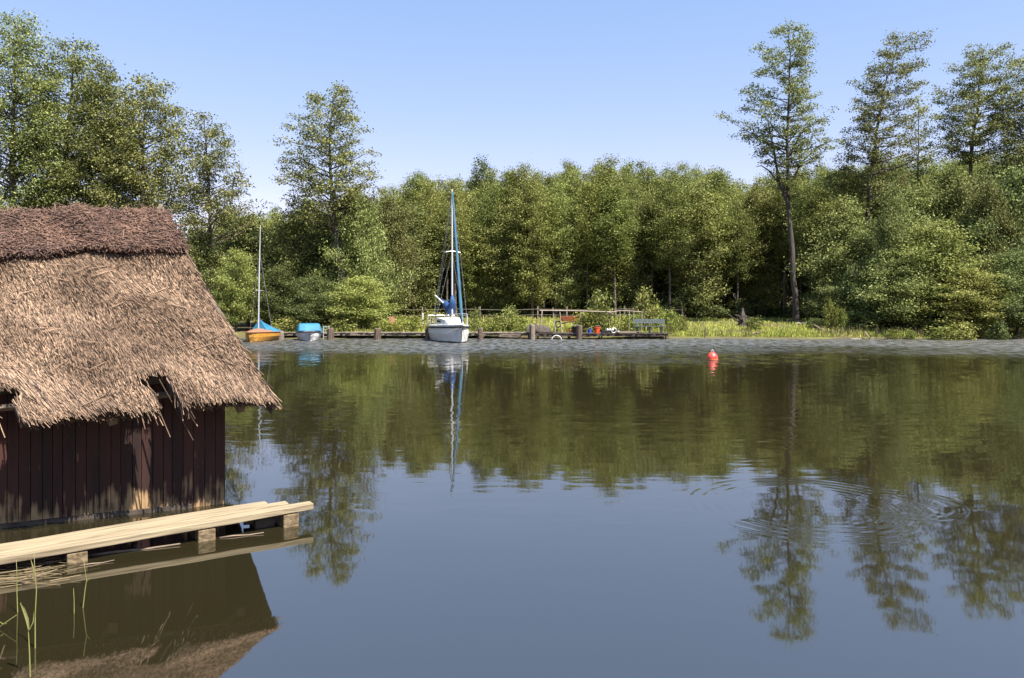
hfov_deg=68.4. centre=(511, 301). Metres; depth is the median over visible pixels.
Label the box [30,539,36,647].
reed stem
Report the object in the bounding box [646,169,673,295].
forest tree
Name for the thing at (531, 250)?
forest tree
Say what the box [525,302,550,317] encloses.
shrub
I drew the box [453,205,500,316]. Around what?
forest tree
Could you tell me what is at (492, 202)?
forest tree
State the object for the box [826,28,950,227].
alder tree
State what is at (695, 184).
forest tree
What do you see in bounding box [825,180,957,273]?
bushy tree
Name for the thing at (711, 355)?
buoy
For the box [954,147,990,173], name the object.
forest tree
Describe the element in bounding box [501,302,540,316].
shrub
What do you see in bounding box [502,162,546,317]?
forest tree
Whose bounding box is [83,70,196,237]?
alder tree
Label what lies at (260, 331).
dinghy
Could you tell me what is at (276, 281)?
bushy tree
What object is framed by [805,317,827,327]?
weed clump
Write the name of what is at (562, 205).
forest tree
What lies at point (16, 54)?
alder tree
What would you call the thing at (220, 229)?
forest tree
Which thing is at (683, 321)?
weed clump
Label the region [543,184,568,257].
forest tree
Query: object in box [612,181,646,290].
forest tree
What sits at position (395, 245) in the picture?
bushy tree
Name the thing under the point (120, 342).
boathouse
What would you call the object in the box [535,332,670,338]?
jetty
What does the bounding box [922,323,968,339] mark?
shrub
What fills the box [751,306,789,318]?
shrub
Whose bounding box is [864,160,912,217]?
forest tree
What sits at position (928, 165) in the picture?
forest tree
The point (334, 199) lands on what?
alder tree
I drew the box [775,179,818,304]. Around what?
forest tree
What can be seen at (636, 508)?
water
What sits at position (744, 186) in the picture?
forest tree
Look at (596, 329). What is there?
bucket
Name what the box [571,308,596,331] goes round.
weed clump
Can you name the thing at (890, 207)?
bushy tree
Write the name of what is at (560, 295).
forest tree
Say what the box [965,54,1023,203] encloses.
alder tree
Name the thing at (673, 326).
weed clump
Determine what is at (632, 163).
forest tree
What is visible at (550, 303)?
forest tree
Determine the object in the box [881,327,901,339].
shrub
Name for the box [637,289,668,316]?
shrub
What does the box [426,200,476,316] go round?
forest tree
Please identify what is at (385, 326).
weed clump
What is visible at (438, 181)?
forest tree
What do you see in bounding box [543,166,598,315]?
forest tree
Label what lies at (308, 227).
forest tree
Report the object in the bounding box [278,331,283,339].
mooring post
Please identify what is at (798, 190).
forest tree
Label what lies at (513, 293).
forest tree
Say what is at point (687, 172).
forest tree
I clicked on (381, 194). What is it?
forest tree
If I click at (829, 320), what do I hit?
shrub
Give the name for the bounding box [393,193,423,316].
forest tree
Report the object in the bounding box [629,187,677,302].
forest tree
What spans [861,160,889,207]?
forest tree
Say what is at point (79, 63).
alder tree
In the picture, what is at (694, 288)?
forest tree
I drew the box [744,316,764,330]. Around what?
shrub
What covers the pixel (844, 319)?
shrub
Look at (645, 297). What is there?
shrub
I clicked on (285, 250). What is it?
bushy tree
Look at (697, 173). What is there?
forest tree
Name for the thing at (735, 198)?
forest tree
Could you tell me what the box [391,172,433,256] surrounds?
forest tree
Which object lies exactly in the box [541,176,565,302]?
forest tree
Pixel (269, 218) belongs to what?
forest tree
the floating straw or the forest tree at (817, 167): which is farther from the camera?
the forest tree at (817, 167)
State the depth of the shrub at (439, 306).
69.53 m
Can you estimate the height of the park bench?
0.851 m
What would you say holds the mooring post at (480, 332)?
in the water
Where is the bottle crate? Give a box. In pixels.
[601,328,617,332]
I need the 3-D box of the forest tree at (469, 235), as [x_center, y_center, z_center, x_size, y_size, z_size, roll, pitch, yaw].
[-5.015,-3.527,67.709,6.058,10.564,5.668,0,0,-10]
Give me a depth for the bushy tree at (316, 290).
48.92 m
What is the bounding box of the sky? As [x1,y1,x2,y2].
[0,0,1023,298]
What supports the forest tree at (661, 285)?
on the ground at (243, 328)
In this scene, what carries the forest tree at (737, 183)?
on the ground at (243, 328)
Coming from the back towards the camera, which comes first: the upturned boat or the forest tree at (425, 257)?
the forest tree at (425, 257)
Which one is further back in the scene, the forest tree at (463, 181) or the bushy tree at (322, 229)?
the forest tree at (463, 181)
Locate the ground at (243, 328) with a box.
[226,302,1023,338]
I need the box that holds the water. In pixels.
[0,338,1023,677]
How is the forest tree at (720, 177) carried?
on the ground at (243, 328)
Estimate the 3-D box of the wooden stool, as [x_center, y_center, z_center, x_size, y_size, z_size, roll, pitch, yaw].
[-7.766,1.316,49.011,0.413,0.671,0.327,0,0,-34]
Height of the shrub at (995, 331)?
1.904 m
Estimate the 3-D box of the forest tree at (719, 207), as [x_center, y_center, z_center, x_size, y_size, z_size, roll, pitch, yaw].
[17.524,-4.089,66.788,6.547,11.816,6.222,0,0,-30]
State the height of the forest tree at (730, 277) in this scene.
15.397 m
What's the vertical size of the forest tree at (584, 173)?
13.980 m
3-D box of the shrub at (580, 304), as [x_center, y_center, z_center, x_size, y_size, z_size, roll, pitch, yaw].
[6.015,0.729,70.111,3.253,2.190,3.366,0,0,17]
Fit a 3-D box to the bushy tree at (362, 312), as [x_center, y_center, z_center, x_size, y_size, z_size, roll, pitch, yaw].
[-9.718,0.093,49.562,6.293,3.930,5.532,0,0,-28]
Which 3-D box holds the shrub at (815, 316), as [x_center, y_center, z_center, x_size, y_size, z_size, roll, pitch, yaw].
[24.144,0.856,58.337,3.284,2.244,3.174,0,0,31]
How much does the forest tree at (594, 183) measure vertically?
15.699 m
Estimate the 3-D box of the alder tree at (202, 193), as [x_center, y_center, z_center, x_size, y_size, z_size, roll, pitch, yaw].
[-20.257,-5.423,51.524,6.467,15.063,8.130,0,0,0]
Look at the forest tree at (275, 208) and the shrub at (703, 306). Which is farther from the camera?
the forest tree at (275, 208)
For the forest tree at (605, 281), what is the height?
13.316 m
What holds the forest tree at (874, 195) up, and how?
on the ground at (243, 328)
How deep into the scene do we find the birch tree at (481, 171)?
78.64 m
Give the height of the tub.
0.507 m
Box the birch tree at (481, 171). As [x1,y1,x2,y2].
[463,153,499,204]
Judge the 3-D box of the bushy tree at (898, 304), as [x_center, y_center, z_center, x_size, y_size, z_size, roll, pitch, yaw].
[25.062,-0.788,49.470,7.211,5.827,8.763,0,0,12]
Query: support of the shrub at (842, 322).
on the ground at (243, 328)
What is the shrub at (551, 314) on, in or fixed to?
on the ground at (243, 328)
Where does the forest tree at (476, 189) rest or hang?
on the ground at (243, 328)
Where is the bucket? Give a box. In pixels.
[594,325,600,332]
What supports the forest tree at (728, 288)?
on the ground at (243, 328)
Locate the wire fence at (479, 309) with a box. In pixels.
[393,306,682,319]
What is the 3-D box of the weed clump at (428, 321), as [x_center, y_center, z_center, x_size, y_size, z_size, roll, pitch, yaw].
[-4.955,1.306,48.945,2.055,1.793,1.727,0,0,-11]
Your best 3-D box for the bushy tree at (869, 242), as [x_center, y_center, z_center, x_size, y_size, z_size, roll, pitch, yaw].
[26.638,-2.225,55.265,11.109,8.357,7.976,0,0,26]
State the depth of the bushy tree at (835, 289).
52.35 m
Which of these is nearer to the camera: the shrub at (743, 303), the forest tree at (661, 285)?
the shrub at (743, 303)
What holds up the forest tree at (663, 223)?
on the ground at (243, 328)
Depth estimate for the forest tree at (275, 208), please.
89.93 m
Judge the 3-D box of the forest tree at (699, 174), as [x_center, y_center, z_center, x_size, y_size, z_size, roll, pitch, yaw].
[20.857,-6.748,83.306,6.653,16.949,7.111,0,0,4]
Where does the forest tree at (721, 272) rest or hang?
on the ground at (243, 328)
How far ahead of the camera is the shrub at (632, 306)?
66.33 m
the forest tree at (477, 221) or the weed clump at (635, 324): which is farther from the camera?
the forest tree at (477, 221)
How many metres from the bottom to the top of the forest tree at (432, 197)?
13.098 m
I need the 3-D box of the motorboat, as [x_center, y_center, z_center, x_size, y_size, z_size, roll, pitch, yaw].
[-12.005,1.851,44.659,1.524,1.088,3.426,0,0,-17]
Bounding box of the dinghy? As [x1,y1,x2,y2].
[245,226,280,341]
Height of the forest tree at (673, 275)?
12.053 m
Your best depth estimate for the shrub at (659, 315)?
49.24 m
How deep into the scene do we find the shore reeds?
47.40 m
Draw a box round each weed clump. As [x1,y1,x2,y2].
[270,316,301,331]
[321,317,357,331]
[370,320,399,331]
[396,313,425,331]
[421,308,444,327]
[466,307,483,329]
[473,313,510,331]
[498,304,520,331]
[508,316,534,331]
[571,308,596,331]
[579,303,609,336]
[608,314,632,330]
[624,311,644,330]
[661,307,681,331]
[676,315,690,330]
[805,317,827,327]
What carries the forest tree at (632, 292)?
on the ground at (243, 328)
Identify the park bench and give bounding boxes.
[632,319,665,332]
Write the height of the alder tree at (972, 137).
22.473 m
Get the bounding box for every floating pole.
[80,560,113,566]
[88,543,179,555]
[220,532,263,537]
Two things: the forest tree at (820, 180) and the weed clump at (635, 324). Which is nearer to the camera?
the weed clump at (635, 324)
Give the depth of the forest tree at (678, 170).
79.15 m
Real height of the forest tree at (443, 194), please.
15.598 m
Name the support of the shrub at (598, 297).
on the ground at (243, 328)
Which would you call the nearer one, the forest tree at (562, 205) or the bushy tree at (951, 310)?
the bushy tree at (951, 310)
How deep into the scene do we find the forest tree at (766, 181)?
70.09 m
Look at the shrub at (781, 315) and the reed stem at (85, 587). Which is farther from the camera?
the shrub at (781, 315)
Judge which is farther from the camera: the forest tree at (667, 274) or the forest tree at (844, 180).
the forest tree at (667, 274)
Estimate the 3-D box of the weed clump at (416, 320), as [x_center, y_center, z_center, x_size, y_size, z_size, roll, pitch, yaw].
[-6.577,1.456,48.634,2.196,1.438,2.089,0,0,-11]
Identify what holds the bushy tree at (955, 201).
on the ground at (243, 328)
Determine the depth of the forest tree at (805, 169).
83.73 m
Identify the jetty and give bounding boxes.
[284,332,528,338]
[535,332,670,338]
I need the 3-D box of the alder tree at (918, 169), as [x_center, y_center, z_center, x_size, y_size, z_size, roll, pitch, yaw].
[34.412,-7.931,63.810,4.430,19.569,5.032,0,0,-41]
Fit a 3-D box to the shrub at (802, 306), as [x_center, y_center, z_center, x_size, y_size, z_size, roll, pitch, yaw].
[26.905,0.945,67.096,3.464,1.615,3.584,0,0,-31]
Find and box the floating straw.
[0,557,96,587]
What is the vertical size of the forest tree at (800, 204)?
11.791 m
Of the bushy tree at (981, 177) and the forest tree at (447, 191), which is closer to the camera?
the bushy tree at (981, 177)
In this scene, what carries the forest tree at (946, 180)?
on the ground at (243, 328)
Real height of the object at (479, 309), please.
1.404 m
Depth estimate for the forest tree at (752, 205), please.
67.58 m
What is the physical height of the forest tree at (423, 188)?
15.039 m
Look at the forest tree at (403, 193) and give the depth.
79.03 m
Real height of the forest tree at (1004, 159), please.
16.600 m
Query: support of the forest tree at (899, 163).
on the ground at (243, 328)
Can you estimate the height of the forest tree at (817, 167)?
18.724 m
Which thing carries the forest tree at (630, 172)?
on the ground at (243, 328)
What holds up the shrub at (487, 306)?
on the ground at (243, 328)
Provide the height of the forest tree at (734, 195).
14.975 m
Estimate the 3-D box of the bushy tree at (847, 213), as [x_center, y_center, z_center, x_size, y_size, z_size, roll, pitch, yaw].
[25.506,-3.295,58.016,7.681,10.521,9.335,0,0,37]
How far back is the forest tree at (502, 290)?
67.62 m
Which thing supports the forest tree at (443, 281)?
on the ground at (243, 328)
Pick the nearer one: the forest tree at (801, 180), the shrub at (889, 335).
the shrub at (889, 335)
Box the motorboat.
[296,323,321,340]
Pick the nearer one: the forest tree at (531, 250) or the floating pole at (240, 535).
the floating pole at (240, 535)
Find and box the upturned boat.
[526,325,553,332]
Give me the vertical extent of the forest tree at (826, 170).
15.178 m
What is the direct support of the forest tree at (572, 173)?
on the ground at (243, 328)
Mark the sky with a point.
(440, 85)
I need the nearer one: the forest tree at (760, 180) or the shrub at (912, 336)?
the shrub at (912, 336)
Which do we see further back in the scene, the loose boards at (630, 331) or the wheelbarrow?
the wheelbarrow
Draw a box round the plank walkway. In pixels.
[0,501,312,564]
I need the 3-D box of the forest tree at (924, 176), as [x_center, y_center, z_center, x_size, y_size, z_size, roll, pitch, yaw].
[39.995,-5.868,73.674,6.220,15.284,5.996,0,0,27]
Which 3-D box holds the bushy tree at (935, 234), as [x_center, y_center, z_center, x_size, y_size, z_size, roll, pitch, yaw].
[27.715,-1.790,48.886,9.239,7.808,8.122,0,0,21]
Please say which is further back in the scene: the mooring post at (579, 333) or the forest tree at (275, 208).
the forest tree at (275, 208)
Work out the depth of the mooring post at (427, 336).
45.25 m
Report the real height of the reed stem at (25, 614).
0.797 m
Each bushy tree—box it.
[183,226,253,315]
[193,213,300,325]
[209,245,274,330]
[230,262,318,327]
[235,204,353,324]
[268,218,386,323]
[276,272,344,325]
[304,195,425,324]
[316,273,406,329]
[359,191,428,318]
[783,193,872,311]
[798,218,933,306]
[803,265,875,323]
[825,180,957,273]
[836,244,945,329]
[837,287,977,328]
[843,177,929,327]
[862,215,1016,328]
[907,266,1021,332]
[909,169,1021,323]
[943,160,1023,326]
[950,166,1020,220]
[951,175,1023,328]
[975,247,1023,335]
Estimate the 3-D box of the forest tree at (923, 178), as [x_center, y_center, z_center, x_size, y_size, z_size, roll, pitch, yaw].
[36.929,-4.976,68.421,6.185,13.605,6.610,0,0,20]
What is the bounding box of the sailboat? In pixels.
[427,189,484,342]
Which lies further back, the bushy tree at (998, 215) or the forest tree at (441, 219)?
the forest tree at (441, 219)
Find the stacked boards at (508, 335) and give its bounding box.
[498,334,518,336]
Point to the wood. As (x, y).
(188, 230)
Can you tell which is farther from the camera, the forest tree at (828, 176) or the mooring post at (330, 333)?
the forest tree at (828, 176)
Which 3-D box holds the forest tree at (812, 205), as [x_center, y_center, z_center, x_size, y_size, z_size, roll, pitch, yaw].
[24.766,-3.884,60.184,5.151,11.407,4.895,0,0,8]
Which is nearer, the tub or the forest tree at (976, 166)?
the tub
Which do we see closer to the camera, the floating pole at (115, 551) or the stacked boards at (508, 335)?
the floating pole at (115, 551)
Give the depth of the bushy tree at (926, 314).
48.76 m
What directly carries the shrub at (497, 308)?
on the ground at (243, 328)
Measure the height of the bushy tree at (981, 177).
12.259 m
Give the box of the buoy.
[707,350,717,359]
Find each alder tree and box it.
[0,7,83,213]
[0,33,137,212]
[42,54,151,208]
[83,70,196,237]
[159,108,272,293]
[268,80,388,326]
[713,13,845,322]
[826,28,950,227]
[893,93,947,202]
[923,42,1023,189]
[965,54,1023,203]
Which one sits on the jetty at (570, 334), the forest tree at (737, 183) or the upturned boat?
the upturned boat
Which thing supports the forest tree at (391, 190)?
on the ground at (243, 328)
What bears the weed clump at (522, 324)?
on the ground at (243, 328)
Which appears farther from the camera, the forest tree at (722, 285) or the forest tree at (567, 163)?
the forest tree at (567, 163)
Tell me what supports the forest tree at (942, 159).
on the ground at (243, 328)
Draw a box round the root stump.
[728,308,760,326]
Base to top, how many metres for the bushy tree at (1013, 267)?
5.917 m
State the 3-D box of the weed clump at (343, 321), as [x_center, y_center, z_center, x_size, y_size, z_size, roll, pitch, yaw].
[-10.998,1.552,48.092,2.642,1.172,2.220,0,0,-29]
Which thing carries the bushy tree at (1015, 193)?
on the ground at (243, 328)
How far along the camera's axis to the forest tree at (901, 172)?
69.50 m
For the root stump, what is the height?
1.350 m
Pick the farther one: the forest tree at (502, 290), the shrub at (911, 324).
the forest tree at (502, 290)
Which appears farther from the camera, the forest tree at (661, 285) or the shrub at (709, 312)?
the forest tree at (661, 285)
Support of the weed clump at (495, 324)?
on the ground at (243, 328)
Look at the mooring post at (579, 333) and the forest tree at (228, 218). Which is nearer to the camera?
the mooring post at (579, 333)
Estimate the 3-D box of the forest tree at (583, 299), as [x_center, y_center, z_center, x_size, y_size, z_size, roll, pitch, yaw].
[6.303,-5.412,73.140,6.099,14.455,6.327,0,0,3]
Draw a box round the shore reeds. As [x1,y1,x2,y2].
[356,325,1023,337]
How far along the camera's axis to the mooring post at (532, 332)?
45.27 m
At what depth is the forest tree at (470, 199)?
73.24 m
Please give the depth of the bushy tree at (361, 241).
51.92 m
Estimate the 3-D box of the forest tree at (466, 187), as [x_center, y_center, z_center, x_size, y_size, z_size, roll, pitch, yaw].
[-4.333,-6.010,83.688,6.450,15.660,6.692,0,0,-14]
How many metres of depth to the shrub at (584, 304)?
68.39 m
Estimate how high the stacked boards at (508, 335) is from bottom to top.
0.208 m
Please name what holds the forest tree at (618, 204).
on the ground at (243, 328)
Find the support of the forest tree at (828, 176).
on the ground at (243, 328)
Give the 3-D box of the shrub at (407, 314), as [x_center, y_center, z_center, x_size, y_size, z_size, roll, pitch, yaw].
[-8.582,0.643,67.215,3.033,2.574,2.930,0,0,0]
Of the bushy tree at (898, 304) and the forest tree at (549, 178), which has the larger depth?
the forest tree at (549, 178)
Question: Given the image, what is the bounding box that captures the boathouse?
[0,199,282,528]
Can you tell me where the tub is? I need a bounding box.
[571,326,576,332]
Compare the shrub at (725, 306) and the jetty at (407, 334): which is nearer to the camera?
the jetty at (407, 334)
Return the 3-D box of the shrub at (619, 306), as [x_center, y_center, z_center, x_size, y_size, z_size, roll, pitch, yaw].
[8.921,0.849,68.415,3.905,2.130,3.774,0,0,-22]
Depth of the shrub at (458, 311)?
69.03 m
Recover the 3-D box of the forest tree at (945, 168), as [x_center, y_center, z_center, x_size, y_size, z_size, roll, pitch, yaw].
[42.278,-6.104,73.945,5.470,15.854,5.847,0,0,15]
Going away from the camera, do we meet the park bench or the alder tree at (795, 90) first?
the park bench
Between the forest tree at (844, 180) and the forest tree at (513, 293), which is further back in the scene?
the forest tree at (513, 293)
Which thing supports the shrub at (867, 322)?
on the ground at (243, 328)
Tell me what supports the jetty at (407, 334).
in the water
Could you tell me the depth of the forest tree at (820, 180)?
78.06 m
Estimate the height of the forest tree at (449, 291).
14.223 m
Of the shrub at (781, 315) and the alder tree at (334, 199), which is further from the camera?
the shrub at (781, 315)
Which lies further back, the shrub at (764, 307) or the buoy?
the shrub at (764, 307)
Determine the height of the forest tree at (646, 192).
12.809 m
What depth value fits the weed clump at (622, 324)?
48.12 m
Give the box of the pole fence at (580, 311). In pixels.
[540,309,641,330]
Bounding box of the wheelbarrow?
[555,316,578,327]
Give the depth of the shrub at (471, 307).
69.48 m
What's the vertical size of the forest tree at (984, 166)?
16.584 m
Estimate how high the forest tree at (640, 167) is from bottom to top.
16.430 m
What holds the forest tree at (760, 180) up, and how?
on the ground at (243, 328)
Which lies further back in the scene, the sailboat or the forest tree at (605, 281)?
the forest tree at (605, 281)
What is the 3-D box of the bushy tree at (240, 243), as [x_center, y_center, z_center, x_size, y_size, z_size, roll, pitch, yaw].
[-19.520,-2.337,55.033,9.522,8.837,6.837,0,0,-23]
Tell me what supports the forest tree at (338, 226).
on the ground at (243, 328)
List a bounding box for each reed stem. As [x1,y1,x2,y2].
[20,603,33,676]
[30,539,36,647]
[82,559,88,607]
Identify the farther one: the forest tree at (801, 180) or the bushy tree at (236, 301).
the forest tree at (801, 180)
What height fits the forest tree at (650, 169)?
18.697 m
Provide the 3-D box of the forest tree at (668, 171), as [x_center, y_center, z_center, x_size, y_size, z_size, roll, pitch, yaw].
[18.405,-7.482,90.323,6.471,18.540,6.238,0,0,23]
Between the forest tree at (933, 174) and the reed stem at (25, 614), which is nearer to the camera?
the reed stem at (25, 614)
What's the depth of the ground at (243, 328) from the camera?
47.43 m
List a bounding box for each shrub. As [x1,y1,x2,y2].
[400,297,431,315]
[430,295,458,314]
[439,305,469,316]
[457,304,471,316]
[464,303,487,316]
[477,297,500,315]
[485,301,520,316]
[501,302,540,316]
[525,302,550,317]
[543,302,578,316]
[568,299,585,315]
[583,296,623,313]
[585,287,615,329]
[598,301,628,317]
[618,294,632,317]
[622,302,651,317]
[632,283,658,330]
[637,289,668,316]
[645,301,667,327]
[656,291,677,315]
[660,295,688,317]
[688,294,718,316]
[691,304,731,318]
[715,297,735,313]
[725,296,759,316]
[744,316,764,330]
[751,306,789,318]
[754,298,782,317]
[772,303,806,318]
[789,292,813,309]
[799,303,808,317]
[802,299,827,321]
[821,296,838,329]
[821,304,866,324]
[834,308,849,328]
[845,309,888,329]
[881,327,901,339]
[896,295,939,330]
[899,327,917,339]
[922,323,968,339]
[944,320,980,339]
[983,317,1012,339]
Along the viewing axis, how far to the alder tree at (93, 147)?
51.91 m
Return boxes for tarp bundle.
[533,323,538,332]
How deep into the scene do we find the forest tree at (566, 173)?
78.14 m
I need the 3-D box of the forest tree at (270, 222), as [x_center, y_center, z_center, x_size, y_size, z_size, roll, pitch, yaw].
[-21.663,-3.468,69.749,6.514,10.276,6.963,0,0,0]
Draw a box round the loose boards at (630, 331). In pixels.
[620,331,642,332]
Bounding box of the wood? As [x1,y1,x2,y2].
[175,186,809,310]
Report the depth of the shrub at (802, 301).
68.13 m
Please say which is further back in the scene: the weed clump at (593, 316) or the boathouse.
the weed clump at (593, 316)
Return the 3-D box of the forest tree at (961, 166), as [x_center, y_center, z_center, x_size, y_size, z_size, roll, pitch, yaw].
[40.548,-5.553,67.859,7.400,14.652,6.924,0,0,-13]
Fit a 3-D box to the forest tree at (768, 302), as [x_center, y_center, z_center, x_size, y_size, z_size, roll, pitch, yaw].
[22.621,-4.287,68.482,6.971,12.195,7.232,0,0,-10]
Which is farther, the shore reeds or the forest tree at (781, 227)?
the forest tree at (781, 227)
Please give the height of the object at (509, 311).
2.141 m
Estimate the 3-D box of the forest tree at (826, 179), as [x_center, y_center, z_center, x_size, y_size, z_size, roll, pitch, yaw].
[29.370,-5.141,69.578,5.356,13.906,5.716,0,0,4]
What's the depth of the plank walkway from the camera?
7.11 m
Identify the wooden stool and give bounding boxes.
[389,316,395,326]
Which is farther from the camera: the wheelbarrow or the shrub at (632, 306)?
the shrub at (632, 306)
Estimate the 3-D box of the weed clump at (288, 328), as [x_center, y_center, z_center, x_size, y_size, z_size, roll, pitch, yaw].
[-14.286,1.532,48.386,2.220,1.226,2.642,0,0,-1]
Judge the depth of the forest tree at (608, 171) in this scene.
68.52 m
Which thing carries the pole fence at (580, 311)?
on the ground at (243, 328)
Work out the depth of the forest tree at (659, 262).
75.28 m
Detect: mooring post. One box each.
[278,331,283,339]
[327,328,333,339]
[374,328,380,339]
[425,328,430,339]
[478,328,482,339]
[529,324,534,339]
[576,325,581,339]
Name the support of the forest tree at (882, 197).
on the ground at (243, 328)
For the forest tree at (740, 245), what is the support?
on the ground at (243, 328)
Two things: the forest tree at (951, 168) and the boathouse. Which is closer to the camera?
the boathouse
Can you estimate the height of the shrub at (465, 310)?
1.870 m
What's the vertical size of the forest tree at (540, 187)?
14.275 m
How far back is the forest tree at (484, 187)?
70.81 m
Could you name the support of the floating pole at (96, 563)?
on the water
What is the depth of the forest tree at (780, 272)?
74.17 m
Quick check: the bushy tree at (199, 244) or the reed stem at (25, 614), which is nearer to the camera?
the reed stem at (25, 614)
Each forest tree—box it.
[207,208,233,314]
[213,205,240,248]
[241,210,300,252]
[256,212,270,226]
[266,203,284,221]
[290,211,344,272]
[292,195,315,224]
[302,206,349,268]
[373,182,402,210]
[375,185,396,209]
[385,211,431,316]
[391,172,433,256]
[391,201,449,317]
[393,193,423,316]
[396,179,409,199]
[398,171,450,313]
[407,178,447,312]
[411,168,438,288]
[425,202,484,316]
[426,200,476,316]
[430,175,477,294]
[433,174,450,308]
[440,175,467,294]
[441,178,466,305]
[441,180,469,300]
[448,192,495,315]
[449,191,482,219]
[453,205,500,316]
[454,174,469,191]
[461,177,472,201]
[462,164,511,316]
[467,175,486,304]
[468,180,511,299]
[468,195,537,314]
[470,181,512,317]
[483,165,529,283]
[496,166,565,317]
[499,197,549,313]
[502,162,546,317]
[521,181,582,318]
[528,175,553,213]
[529,170,570,306]
[536,174,558,305]
[538,194,588,315]
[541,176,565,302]
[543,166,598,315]
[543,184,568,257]
[549,170,602,308]
[555,160,583,311]
[558,158,580,178]
[564,177,607,310]
[567,167,579,188]
[569,174,647,314]
[570,170,600,304]
[572,153,642,290]
[580,181,645,316]
[584,161,612,298]
[603,164,648,299]
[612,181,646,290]
[613,183,658,308]
[620,159,644,183]
[627,171,645,203]
[629,158,662,294]
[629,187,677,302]
[634,186,656,284]
[639,168,697,313]
[644,161,661,179]
[645,177,666,295]
[645,178,665,295]
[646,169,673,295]
[648,193,722,316]
[654,174,702,317]
[658,162,677,299]
[659,175,736,318]
[662,160,687,305]
[670,159,703,198]
[681,189,748,318]
[685,175,709,218]
[688,163,707,295]
[689,165,708,272]
[691,171,731,304]
[700,164,738,218]
[703,166,743,311]
[710,181,729,310]
[717,272,734,302]
[720,197,764,317]
[723,178,744,299]
[725,175,747,299]
[725,187,795,317]
[726,182,778,315]
[726,197,743,297]
[728,178,746,306]
[729,183,750,296]
[737,172,777,316]
[744,175,784,297]
[757,171,805,317]
[765,177,790,305]
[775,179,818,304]
[780,172,812,302]
[780,181,831,317]
[787,180,838,320]
[788,170,822,302]
[792,164,812,184]
[809,172,839,195]
[810,163,835,291]
[811,166,838,300]
[813,160,826,179]
[816,167,840,200]
[818,169,868,239]
[827,166,879,228]
[859,179,885,256]
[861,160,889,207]
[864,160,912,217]
[870,177,910,225]
[879,159,916,192]
[880,152,912,183]
[911,152,941,179]
[911,164,933,187]
[913,170,937,201]
[926,168,940,184]
[928,169,966,219]
[931,158,977,195]
[933,159,957,176]
[936,156,952,171]
[937,163,979,187]
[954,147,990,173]
[963,162,982,176]
[972,147,1002,174]
[986,152,1012,171]
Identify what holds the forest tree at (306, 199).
on the ground at (243, 328)
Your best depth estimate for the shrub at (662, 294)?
68.85 m
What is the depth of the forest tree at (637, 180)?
72.91 m
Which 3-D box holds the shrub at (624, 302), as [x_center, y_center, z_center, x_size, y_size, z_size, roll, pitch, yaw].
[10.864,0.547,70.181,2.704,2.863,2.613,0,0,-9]
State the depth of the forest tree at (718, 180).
73.33 m
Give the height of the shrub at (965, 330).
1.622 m
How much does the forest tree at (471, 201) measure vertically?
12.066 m
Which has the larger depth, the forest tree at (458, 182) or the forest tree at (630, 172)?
the forest tree at (458, 182)
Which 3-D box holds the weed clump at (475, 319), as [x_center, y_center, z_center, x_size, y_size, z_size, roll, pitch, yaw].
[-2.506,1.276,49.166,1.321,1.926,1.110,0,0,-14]
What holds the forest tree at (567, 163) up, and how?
on the ground at (243, 328)
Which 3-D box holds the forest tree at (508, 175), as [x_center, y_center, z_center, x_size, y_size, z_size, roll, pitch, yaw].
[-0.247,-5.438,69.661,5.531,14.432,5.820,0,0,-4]
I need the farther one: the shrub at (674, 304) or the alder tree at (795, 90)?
the shrub at (674, 304)
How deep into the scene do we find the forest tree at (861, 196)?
61.47 m
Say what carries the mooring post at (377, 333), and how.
in the water

